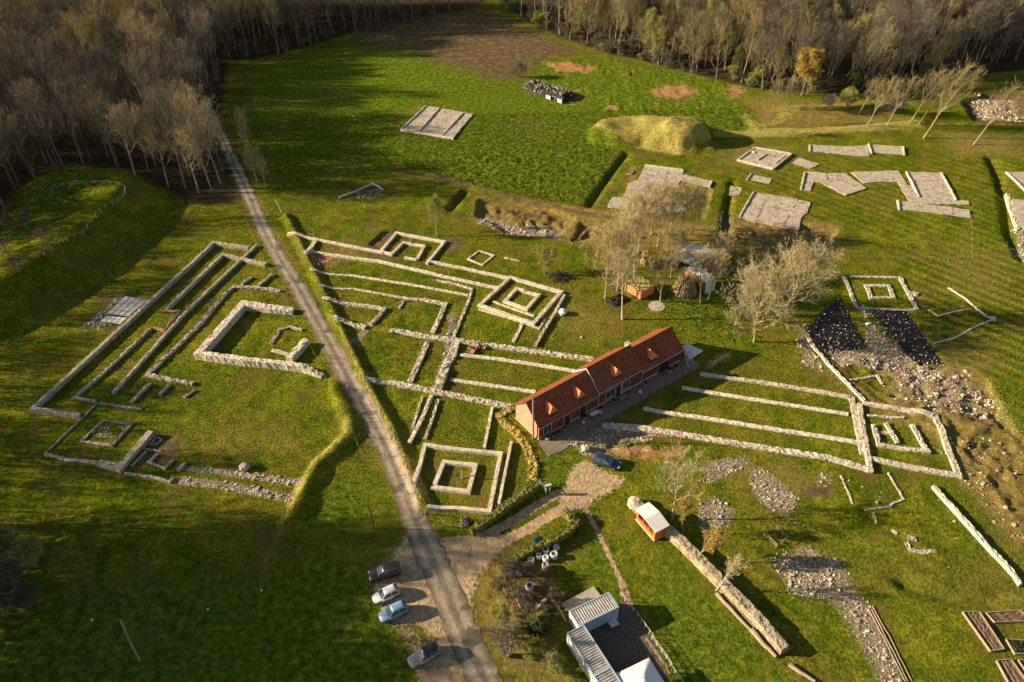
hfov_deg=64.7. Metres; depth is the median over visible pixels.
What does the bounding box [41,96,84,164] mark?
bare tree
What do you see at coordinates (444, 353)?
loose stones
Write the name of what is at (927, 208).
gravel bed
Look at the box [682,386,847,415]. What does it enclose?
stone ruin
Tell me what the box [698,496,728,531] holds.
loose stones
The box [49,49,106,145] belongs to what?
bare tree
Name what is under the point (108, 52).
bare tree
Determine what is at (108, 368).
stone ruin
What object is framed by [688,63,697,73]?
undergrowth bush
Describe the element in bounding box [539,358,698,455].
terrace
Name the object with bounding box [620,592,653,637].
post fence
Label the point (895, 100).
scrub bush
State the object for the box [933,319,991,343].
stone ruin
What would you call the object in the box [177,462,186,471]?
stone foundation
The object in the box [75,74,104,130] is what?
bare tree
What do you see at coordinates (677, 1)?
woodland tree
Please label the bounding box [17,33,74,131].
bare tree
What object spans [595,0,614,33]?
woodland tree
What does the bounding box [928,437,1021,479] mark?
loose stones
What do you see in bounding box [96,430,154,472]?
stone ruin
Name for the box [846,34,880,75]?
woodland tree
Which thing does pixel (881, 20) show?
woodland tree
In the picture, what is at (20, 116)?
bare tree
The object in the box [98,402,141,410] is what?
stone ruin
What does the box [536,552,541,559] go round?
bulk sack
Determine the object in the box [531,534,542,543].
wheeled bin
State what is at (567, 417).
door
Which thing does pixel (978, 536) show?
stone ruin
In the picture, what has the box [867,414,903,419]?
stone ruin
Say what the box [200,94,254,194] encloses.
track
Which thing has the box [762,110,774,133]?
leaning tree
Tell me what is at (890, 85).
leaning tree
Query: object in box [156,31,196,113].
bare tree
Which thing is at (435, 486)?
temple ruin
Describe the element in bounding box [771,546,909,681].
loose stones
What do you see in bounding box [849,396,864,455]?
stone ruin
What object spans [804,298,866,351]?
ground sheet
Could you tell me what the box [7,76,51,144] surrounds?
bare tree
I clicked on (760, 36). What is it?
woodland tree
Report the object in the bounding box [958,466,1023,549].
loose stones
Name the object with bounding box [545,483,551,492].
notice board
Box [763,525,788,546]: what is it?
wooden pen
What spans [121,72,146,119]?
bare tree
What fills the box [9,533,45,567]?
scrub bush
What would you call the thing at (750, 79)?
undergrowth bush
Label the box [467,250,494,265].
stone rectangle
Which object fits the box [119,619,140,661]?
bent pole
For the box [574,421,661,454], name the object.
loose stones
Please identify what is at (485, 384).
stone ruin
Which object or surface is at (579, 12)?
woodland tree
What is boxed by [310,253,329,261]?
loose stones
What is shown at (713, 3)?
woodland tree
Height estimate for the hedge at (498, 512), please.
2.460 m
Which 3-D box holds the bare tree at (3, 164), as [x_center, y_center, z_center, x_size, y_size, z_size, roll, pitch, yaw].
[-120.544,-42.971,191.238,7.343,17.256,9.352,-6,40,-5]
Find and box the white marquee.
[616,657,663,681]
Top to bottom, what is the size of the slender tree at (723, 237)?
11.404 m
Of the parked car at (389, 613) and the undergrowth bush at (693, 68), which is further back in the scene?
the undergrowth bush at (693, 68)
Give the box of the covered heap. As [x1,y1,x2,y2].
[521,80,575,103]
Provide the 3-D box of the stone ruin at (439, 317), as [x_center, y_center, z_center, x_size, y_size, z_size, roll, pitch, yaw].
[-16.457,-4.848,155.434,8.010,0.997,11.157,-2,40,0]
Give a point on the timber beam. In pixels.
(353, 191)
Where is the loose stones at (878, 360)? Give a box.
[826,303,952,383]
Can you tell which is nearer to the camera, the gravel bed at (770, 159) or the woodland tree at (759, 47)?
the gravel bed at (770, 159)
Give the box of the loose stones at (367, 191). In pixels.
[354,189,382,198]
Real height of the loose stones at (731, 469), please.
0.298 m
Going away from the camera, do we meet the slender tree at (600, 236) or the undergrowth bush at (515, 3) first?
the slender tree at (600, 236)
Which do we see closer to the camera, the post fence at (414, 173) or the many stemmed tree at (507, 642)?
the many stemmed tree at (507, 642)
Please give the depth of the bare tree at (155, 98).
201.13 m
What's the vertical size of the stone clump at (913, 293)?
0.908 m
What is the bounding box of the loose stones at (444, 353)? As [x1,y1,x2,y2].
[435,315,453,379]
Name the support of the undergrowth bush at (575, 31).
on the ground at (454, 58)
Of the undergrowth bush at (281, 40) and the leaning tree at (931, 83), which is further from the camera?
the undergrowth bush at (281, 40)
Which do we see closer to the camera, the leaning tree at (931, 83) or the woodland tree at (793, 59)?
the leaning tree at (931, 83)
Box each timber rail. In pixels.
[868,609,905,681]
[871,609,907,681]
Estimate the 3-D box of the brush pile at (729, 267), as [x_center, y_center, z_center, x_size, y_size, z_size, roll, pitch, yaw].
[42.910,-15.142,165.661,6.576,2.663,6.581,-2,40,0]
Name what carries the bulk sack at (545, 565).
on the ground at (454, 58)
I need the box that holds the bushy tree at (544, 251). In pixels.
[531,242,557,272]
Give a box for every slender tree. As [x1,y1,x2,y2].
[233,106,248,141]
[235,123,251,148]
[239,144,258,182]
[249,147,261,167]
[252,155,268,187]
[578,220,634,298]
[599,220,626,264]
[601,214,642,290]
[605,200,640,242]
[606,240,642,319]
[618,187,650,239]
[619,193,665,252]
[620,204,652,277]
[637,179,674,234]
[643,244,688,301]
[646,177,682,246]
[658,180,688,230]
[658,221,693,277]
[660,177,709,239]
[680,186,710,234]
[687,244,717,303]
[703,246,731,299]
[714,229,736,276]
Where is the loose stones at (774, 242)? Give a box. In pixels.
[728,223,825,252]
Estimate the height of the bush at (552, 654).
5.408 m
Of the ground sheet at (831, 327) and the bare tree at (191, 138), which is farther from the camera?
the bare tree at (191, 138)
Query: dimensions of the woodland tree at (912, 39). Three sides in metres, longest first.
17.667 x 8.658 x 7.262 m
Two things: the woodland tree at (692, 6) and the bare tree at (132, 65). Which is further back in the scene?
the woodland tree at (692, 6)
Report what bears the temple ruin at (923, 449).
on the ground at (454, 58)
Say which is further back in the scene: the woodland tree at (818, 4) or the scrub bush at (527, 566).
the woodland tree at (818, 4)
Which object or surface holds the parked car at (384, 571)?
on the ground at (454, 58)
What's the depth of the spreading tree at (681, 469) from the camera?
112.90 m
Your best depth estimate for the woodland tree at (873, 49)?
223.58 m
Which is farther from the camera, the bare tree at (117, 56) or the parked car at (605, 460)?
the bare tree at (117, 56)
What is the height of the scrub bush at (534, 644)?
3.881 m
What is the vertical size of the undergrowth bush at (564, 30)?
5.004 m
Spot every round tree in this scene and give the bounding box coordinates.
[714,254,802,341]
[760,233,844,315]
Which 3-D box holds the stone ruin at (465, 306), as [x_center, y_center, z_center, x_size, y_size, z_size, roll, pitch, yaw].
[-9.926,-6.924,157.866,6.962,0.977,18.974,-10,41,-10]
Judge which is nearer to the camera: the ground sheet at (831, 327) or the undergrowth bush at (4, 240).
the ground sheet at (831, 327)
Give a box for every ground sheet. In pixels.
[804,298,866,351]
[869,308,943,365]
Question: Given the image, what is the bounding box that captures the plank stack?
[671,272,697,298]
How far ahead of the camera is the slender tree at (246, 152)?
192.25 m
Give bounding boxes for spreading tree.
[649,443,704,519]
[716,550,749,590]
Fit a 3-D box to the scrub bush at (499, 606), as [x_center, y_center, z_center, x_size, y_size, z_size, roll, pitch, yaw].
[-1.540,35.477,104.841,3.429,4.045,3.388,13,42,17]
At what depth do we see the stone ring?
158.16 m
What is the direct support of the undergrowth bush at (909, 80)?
on the ground at (454, 58)
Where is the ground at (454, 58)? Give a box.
[0,0,1023,681]
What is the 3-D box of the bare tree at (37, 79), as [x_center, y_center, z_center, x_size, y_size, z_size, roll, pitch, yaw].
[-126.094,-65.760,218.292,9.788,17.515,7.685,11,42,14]
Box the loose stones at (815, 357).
[795,319,822,371]
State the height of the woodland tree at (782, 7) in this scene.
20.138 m
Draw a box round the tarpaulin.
[682,343,702,359]
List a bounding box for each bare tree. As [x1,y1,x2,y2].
[0,40,34,122]
[0,52,32,102]
[0,96,28,161]
[0,98,13,145]
[0,106,33,176]
[0,122,28,187]
[0,123,16,190]
[0,124,8,212]
[2,121,42,177]
[5,75,43,139]
[5,83,48,162]
[6,87,57,167]
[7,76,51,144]
[11,68,62,164]
[11,79,54,150]
[12,101,43,151]
[13,99,58,164]
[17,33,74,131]
[17,79,49,132]
[19,67,58,125]
[31,57,65,87]
[32,59,75,121]
[39,30,98,124]
[41,69,83,138]
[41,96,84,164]
[44,74,83,154]
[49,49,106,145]
[54,101,93,160]
[62,83,127,160]
[65,38,118,142]
[65,75,109,156]
[75,36,124,104]
[75,48,112,112]
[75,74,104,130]
[75,87,119,167]
[80,66,130,150]
[95,71,132,128]
[97,96,143,174]
[97,105,136,168]
[99,46,130,114]
[105,109,133,164]
[112,9,167,57]
[112,42,139,104]
[113,76,140,117]
[114,110,153,171]
[115,28,163,101]
[115,89,145,151]
[118,41,155,112]
[119,53,153,136]
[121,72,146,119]
[123,103,156,164]
[124,44,170,120]
[124,60,185,164]
[130,22,174,92]
[131,60,164,128]
[132,54,178,134]
[135,119,178,186]
[137,78,180,151]
[139,68,173,137]
[140,83,196,188]
[152,46,179,116]
[153,82,206,169]
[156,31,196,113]
[156,77,209,149]
[159,33,192,77]
[159,58,181,113]
[159,100,196,176]
[160,122,202,192]
[162,57,201,135]
[162,73,206,157]
[164,33,208,108]
[166,35,209,128]
[167,90,224,182]
[173,14,214,83]
[175,36,200,91]
[175,125,215,192]
[182,4,216,91]
[192,111,225,170]
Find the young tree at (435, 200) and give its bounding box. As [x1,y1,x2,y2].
[425,193,443,235]
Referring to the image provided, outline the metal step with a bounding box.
[608,618,618,627]
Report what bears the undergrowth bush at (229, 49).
on the ground at (454, 58)
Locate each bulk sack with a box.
[526,582,533,591]
[527,556,534,564]
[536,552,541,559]
[542,547,548,553]
[542,554,548,561]
[542,562,548,570]
[550,550,557,559]
[553,544,558,550]
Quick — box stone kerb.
[46,402,97,452]
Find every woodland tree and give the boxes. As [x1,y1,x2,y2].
[559,0,583,39]
[567,0,593,37]
[574,0,604,42]
[580,0,603,38]
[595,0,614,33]
[609,0,631,48]
[610,0,636,39]
[612,0,631,53]
[615,0,647,47]
[636,17,651,55]
[650,0,680,45]
[652,15,671,62]
[660,0,687,38]
[667,1,685,52]
[669,21,694,66]
[672,25,687,58]
[677,0,690,36]
[679,0,705,67]
[683,32,708,71]
[684,10,715,71]
[687,0,713,19]
[690,0,725,67]
[691,10,705,55]
[701,16,735,77]
[705,10,724,60]
[712,0,742,69]
[717,26,737,65]
[728,0,745,47]
[732,0,758,60]
[734,8,764,66]
[736,5,760,58]
[738,0,763,49]
[738,36,753,68]
[741,8,765,81]
[746,39,766,74]
[747,10,776,89]
[749,0,767,39]
[751,17,773,65]
[760,10,790,80]
[761,0,790,58]
[764,43,790,88]
[765,0,795,63]
[769,31,790,79]
[770,0,795,64]
[771,0,802,53]
[772,48,790,75]
[775,11,795,76]
[779,0,809,71]
[783,0,805,62]
[783,17,820,88]
[788,0,815,47]
[788,41,810,84]
[789,8,819,48]
[790,9,827,59]
[796,0,810,54]
[796,0,822,43]
[803,40,825,85]
[806,0,841,49]
[809,20,832,78]
[815,0,845,42]
[817,14,841,43]
[825,33,851,85]
[826,19,850,79]
[828,19,848,55]
[831,17,860,75]
[836,21,865,69]
[839,11,866,53]
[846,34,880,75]
[849,35,875,79]
[850,1,891,69]
[850,25,886,87]
[853,0,895,57]
[856,18,902,89]
[861,9,902,78]
[864,9,899,68]
[865,0,891,59]
[869,0,906,72]
[874,0,916,73]
[877,49,900,87]
[883,0,916,63]
[883,13,917,71]
[885,7,913,57]
[893,27,926,85]
[894,10,928,76]
[902,0,943,64]
[902,0,948,74]
[903,9,949,83]
[908,6,943,60]
[917,40,946,78]
[923,18,961,72]
[925,18,955,67]
[935,28,964,70]
[942,8,976,56]
[956,2,998,71]
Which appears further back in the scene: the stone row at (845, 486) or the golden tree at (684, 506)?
the stone row at (845, 486)
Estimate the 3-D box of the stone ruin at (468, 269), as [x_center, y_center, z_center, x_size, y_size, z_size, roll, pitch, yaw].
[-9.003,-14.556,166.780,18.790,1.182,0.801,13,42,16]
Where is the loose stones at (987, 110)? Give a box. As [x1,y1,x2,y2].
[971,93,1023,121]
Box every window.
[543,423,551,434]
[605,387,615,399]
[622,379,629,390]
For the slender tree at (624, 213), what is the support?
on the ground at (454, 58)
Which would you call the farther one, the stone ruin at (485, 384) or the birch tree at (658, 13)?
the birch tree at (658, 13)
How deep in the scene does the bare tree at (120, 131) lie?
200.13 m
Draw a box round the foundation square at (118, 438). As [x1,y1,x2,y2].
[79,419,133,446]
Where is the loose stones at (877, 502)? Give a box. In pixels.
[848,480,975,567]
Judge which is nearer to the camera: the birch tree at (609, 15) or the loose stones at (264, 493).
the loose stones at (264, 493)
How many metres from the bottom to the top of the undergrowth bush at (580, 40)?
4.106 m
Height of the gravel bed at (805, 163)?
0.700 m
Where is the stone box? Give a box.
[149,436,162,445]
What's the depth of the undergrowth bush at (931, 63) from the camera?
237.94 m
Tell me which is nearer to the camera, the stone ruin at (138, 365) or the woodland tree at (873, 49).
the stone ruin at (138, 365)
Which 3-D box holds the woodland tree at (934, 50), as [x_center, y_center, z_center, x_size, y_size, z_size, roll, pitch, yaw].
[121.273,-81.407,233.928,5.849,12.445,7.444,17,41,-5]
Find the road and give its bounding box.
[241,192,502,681]
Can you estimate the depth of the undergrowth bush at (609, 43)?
255.14 m
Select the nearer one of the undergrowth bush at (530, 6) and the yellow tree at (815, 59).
the yellow tree at (815, 59)
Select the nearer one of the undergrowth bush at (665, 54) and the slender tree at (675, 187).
the slender tree at (675, 187)
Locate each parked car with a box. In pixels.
[368,560,400,582]
[371,583,399,605]
[378,600,408,623]
[407,640,441,668]
[592,452,621,470]
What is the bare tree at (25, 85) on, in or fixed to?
on the ground at (454, 58)
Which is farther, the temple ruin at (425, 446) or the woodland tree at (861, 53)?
the woodland tree at (861, 53)
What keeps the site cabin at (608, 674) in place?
on the ground at (454, 58)
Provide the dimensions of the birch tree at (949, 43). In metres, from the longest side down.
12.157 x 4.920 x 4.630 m
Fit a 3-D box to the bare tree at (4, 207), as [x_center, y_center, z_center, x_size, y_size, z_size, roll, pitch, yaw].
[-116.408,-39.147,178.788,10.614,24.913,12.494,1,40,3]
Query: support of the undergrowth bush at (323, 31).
on the ground at (454, 58)
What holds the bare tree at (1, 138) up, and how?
on the ground at (454, 58)
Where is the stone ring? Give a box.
[863,284,896,300]
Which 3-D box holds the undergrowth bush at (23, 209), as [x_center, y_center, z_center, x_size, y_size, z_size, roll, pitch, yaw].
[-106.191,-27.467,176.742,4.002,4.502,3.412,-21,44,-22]
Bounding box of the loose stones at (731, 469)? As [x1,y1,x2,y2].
[699,456,748,482]
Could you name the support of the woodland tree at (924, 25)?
on the ground at (454, 58)
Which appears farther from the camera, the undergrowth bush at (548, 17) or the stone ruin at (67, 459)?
the undergrowth bush at (548, 17)
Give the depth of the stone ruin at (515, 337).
150.87 m
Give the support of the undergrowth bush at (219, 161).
on the ground at (454, 58)
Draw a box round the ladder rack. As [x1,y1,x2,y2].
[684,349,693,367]
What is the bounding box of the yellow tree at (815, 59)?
[794,47,825,95]
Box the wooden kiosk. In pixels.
[635,502,669,540]
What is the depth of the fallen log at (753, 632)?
102.38 m
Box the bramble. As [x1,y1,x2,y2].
[458,516,471,529]
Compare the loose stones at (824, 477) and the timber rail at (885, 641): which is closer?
the timber rail at (885, 641)
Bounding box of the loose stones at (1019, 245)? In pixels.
[1010,229,1023,261]
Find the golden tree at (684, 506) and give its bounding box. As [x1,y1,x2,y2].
[671,497,693,530]
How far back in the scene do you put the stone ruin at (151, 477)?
125.22 m
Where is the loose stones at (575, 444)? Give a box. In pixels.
[569,437,585,454]
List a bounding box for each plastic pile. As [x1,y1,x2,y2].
[606,293,630,307]
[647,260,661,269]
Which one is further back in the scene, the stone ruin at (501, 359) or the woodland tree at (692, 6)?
the woodland tree at (692, 6)
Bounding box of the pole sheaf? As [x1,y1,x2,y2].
[640,250,650,264]
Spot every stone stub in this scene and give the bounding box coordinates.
[129,382,151,402]
[158,384,170,395]
[183,389,194,397]
[241,276,252,284]
[256,273,272,285]
[398,300,404,308]
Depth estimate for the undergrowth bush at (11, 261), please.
159.26 m
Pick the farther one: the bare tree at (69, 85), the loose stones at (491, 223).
the bare tree at (69, 85)
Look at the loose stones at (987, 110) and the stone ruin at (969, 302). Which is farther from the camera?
the loose stones at (987, 110)
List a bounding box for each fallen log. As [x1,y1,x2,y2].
[715,592,750,629]
[749,628,776,657]
[788,663,815,681]
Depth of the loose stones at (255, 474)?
125.33 m
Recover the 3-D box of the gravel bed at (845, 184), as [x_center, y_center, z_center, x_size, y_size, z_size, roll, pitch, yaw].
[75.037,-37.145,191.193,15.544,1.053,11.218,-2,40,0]
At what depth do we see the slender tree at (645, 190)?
169.32 m
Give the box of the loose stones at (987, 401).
[884,370,1001,422]
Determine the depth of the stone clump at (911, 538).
113.96 m
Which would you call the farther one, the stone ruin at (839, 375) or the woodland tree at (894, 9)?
the woodland tree at (894, 9)
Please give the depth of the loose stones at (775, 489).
121.16 m
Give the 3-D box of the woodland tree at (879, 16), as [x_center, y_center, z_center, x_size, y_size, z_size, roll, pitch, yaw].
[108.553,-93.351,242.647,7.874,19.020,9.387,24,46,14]
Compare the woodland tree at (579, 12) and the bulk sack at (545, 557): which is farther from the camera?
the woodland tree at (579, 12)
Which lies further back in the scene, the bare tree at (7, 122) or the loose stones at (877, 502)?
the bare tree at (7, 122)
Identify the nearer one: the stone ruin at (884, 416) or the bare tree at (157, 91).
the stone ruin at (884, 416)
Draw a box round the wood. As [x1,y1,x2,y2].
[0,0,1023,114]
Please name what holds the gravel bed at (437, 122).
on the ground at (454, 58)
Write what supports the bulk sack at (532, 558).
on the ground at (454, 58)
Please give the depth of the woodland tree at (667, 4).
254.14 m
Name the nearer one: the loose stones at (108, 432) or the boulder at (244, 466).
the boulder at (244, 466)
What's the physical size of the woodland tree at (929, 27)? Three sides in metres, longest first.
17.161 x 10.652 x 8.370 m
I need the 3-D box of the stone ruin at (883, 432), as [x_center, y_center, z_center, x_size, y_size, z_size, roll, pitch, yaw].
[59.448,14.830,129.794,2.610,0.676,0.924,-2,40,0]
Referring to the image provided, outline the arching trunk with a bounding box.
[536,594,566,622]
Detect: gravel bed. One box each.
[400,105,472,139]
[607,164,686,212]
[681,174,711,187]
[729,186,741,195]
[737,147,791,169]
[739,191,809,230]
[746,173,771,183]
[792,158,819,168]
[800,171,865,195]
[809,144,869,156]
[851,171,900,183]
[868,143,904,155]
[896,171,968,205]
[896,199,970,217]
[1004,195,1023,230]
[1005,171,1023,190]
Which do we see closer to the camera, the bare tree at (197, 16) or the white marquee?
the white marquee
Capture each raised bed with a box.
[962,611,1004,651]
[985,609,1023,622]
[996,658,1023,681]
[1005,638,1023,654]
[1017,659,1023,670]
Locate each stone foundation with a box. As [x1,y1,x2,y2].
[130,450,146,466]
[144,448,160,451]
[147,453,158,463]
[147,461,166,469]
[164,459,173,467]
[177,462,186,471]
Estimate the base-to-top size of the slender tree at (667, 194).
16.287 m
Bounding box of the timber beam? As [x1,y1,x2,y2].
[338,183,371,197]
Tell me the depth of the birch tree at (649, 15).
244.61 m
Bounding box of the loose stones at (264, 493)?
[169,476,294,501]
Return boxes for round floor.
[648,301,664,310]
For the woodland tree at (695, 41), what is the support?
on the ground at (454, 58)
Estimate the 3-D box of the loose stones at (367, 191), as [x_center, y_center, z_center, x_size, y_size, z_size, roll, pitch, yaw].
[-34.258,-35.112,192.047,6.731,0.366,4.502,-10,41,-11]
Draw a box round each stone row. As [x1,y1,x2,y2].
[840,475,853,503]
[864,472,904,523]
[904,542,936,553]
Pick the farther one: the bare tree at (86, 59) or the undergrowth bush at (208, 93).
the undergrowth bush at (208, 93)
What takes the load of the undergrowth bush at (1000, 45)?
on the ground at (454, 58)
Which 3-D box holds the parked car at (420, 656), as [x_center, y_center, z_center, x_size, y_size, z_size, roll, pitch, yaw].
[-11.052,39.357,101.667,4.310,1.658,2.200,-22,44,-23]
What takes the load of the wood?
on the ground at (454, 58)
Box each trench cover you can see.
[100,316,126,323]
[106,296,146,316]
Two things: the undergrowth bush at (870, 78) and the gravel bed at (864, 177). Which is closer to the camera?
the gravel bed at (864, 177)
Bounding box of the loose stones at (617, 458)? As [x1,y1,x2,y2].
[579,450,671,463]
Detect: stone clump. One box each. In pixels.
[907,535,916,541]
[910,291,917,296]
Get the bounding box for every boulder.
[238,461,249,471]
[558,308,566,315]
[581,444,589,451]
[627,496,643,509]
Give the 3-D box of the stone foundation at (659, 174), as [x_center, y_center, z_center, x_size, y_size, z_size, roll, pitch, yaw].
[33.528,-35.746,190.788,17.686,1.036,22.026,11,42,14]
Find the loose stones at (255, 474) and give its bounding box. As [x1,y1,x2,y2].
[176,464,304,485]
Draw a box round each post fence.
[43,180,125,254]
[243,213,363,457]
[268,219,422,514]
[378,165,454,182]
[426,510,463,516]
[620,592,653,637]
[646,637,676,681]
[651,635,683,681]
[774,254,967,259]
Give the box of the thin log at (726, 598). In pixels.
[718,589,753,626]
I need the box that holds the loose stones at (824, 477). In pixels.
[793,473,832,499]
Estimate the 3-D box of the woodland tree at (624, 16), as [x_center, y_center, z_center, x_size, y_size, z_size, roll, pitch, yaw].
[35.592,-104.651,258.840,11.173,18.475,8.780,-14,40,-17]
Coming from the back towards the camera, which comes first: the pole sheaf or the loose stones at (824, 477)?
the pole sheaf
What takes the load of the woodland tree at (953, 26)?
on the ground at (454, 58)
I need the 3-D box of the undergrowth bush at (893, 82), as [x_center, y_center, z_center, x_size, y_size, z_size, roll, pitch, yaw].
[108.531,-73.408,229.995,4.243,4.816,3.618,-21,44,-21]
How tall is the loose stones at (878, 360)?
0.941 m
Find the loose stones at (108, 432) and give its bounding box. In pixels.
[89,419,127,443]
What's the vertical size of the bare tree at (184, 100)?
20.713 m
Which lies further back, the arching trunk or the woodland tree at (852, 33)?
the woodland tree at (852, 33)
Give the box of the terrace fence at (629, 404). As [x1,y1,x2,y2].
[569,369,690,442]
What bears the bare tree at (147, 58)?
on the ground at (454, 58)
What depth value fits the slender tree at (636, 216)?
155.70 m
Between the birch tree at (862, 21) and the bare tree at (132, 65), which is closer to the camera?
the bare tree at (132, 65)
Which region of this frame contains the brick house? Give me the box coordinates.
[513,326,683,440]
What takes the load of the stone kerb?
on the ground at (454, 58)
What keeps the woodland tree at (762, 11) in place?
on the ground at (454, 58)
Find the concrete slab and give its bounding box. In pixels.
[561,586,600,612]
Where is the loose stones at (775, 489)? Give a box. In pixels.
[749,463,798,510]
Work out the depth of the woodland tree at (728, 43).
244.16 m
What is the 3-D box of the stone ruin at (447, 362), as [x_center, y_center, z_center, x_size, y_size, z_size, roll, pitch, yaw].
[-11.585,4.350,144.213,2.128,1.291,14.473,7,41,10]
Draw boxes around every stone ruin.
[28,241,249,418]
[43,452,96,463]
[72,327,151,403]
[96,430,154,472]
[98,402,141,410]
[111,244,257,394]
[124,472,174,483]
[144,284,280,385]
[151,310,180,331]
[165,253,266,309]
[193,351,323,378]
[196,300,294,351]
[269,325,303,344]
[271,349,288,355]
[286,338,309,361]
[287,231,382,253]
[302,238,317,256]
[309,268,467,296]
[310,250,496,288]
[318,284,407,299]
[321,296,386,324]
[332,315,365,329]
[363,376,511,407]
[389,328,594,361]
[407,297,447,333]
[407,341,429,382]
[407,394,433,443]
[411,396,422,428]
[424,399,439,439]
[426,259,507,278]
[432,338,459,390]
[436,279,472,337]
[450,378,535,393]
[460,353,574,372]
[478,308,545,329]
[483,406,493,448]
[493,301,534,316]
[497,441,512,505]
[512,323,523,342]
[534,294,565,346]
[571,226,636,243]
[602,422,867,472]
[632,500,788,655]
[643,407,861,444]
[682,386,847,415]
[700,372,849,399]
[806,337,865,401]
[842,275,918,311]
[849,374,883,384]
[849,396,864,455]
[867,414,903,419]
[878,431,888,433]
[884,422,899,443]
[928,308,971,316]
[931,485,1022,586]
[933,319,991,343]
[948,287,990,318]
[1005,193,1020,229]
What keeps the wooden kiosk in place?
on the ground at (454, 58)
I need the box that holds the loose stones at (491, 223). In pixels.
[477,218,566,239]
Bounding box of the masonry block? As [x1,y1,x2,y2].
[467,342,486,353]
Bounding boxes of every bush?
[0,214,18,229]
[0,236,10,252]
[0,523,21,560]
[0,550,26,593]
[0,577,23,619]
[1,581,44,615]
[5,253,21,272]
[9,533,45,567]
[18,207,33,223]
[31,226,53,242]
[198,82,212,100]
[201,86,212,100]
[201,160,210,172]
[205,74,221,88]
[211,68,220,80]
[214,157,225,173]
[221,45,232,58]
[237,40,249,55]
[277,36,289,46]
[281,42,288,51]
[298,36,305,46]
[303,32,312,43]
[321,27,331,40]
[489,567,526,597]
[489,600,512,627]
[498,553,522,580]
[505,617,528,641]
[507,0,520,11]
[507,582,533,618]
[509,60,527,76]
[516,219,525,227]
[521,556,538,576]
[521,635,545,662]
[525,606,549,631]
[526,9,533,22]
[526,614,549,641]
[527,3,535,11]
[531,11,543,24]
[534,578,553,593]
[538,587,566,608]
[538,645,561,675]
[540,11,553,23]
[547,654,571,678]
[552,18,558,28]
[555,20,564,34]
[561,26,572,37]
[570,26,581,37]
[579,34,585,45]
[590,35,598,48]
[594,30,606,47]
[598,43,605,50]
[601,37,616,53]
[615,38,626,51]
[616,44,623,55]
[627,35,640,53]
[644,44,651,58]
[648,51,662,63]
[659,48,675,66]
[669,53,677,63]
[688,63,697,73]
[726,64,741,79]
[729,69,739,80]
[744,74,755,86]
[749,63,767,82]
[802,75,820,92]
[819,94,835,110]
[839,85,858,106]
[851,72,863,85]
[864,73,877,89]
[871,71,886,92]
[879,90,907,113]
[889,77,898,89]
[892,72,907,88]
[905,76,913,86]
[917,58,931,80]
[923,57,940,70]
[925,68,938,84]
[943,53,958,71]
[988,51,998,62]
[992,36,1009,58]
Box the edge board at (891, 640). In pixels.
[872,605,911,680]
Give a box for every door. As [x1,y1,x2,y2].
[564,413,570,425]
[579,404,586,417]
[615,384,621,396]
[657,359,669,373]
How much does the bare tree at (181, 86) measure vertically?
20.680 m
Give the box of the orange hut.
[625,276,654,299]
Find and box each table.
[589,410,599,418]
[619,393,627,402]
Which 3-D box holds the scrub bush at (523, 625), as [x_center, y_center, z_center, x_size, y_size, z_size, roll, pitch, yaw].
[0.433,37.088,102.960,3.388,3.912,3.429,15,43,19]
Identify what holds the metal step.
on the ground at (454, 58)
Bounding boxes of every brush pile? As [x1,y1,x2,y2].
[549,269,568,283]
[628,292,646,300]
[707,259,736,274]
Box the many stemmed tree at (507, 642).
[480,611,527,658]
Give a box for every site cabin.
[567,624,610,681]
[569,592,618,631]
[593,667,620,681]
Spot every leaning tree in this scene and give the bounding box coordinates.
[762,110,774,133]
[768,76,786,113]
[786,74,800,108]
[806,103,816,123]
[858,73,887,113]
[866,75,903,125]
[886,72,924,125]
[910,58,955,122]
[919,68,961,123]
[923,57,988,137]
[973,72,1023,144]
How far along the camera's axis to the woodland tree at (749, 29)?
245.22 m
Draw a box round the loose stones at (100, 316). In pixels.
[79,294,123,329]
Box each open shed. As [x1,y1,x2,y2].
[665,243,720,266]
[685,265,716,293]
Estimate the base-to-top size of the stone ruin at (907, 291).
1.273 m
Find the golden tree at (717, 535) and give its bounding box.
[699,524,728,553]
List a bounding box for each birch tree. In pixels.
[601,1,618,37]
[617,5,628,37]
[626,0,644,32]
[634,7,645,42]
[635,19,645,48]
[638,4,650,33]
[641,8,663,61]
[649,15,666,64]
[653,8,661,30]
[662,0,676,33]
[682,8,695,51]
[694,5,713,55]
[700,0,717,45]
[712,3,727,45]
[723,15,736,53]
[731,45,742,66]
[755,36,770,65]
[816,36,826,68]
[840,12,871,60]
[927,37,953,76]
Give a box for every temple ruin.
[379,231,445,264]
[390,241,425,260]
[412,442,502,513]
[431,459,477,494]
[477,275,563,325]
[503,287,540,311]
[857,403,873,473]
[863,401,962,479]
[870,424,930,453]
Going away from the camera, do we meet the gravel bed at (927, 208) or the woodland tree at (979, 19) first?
the gravel bed at (927, 208)
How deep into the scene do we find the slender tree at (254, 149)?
198.99 m
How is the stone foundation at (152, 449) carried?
on the ground at (454, 58)
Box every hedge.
[468,479,541,536]
[494,402,538,481]
[498,506,581,576]

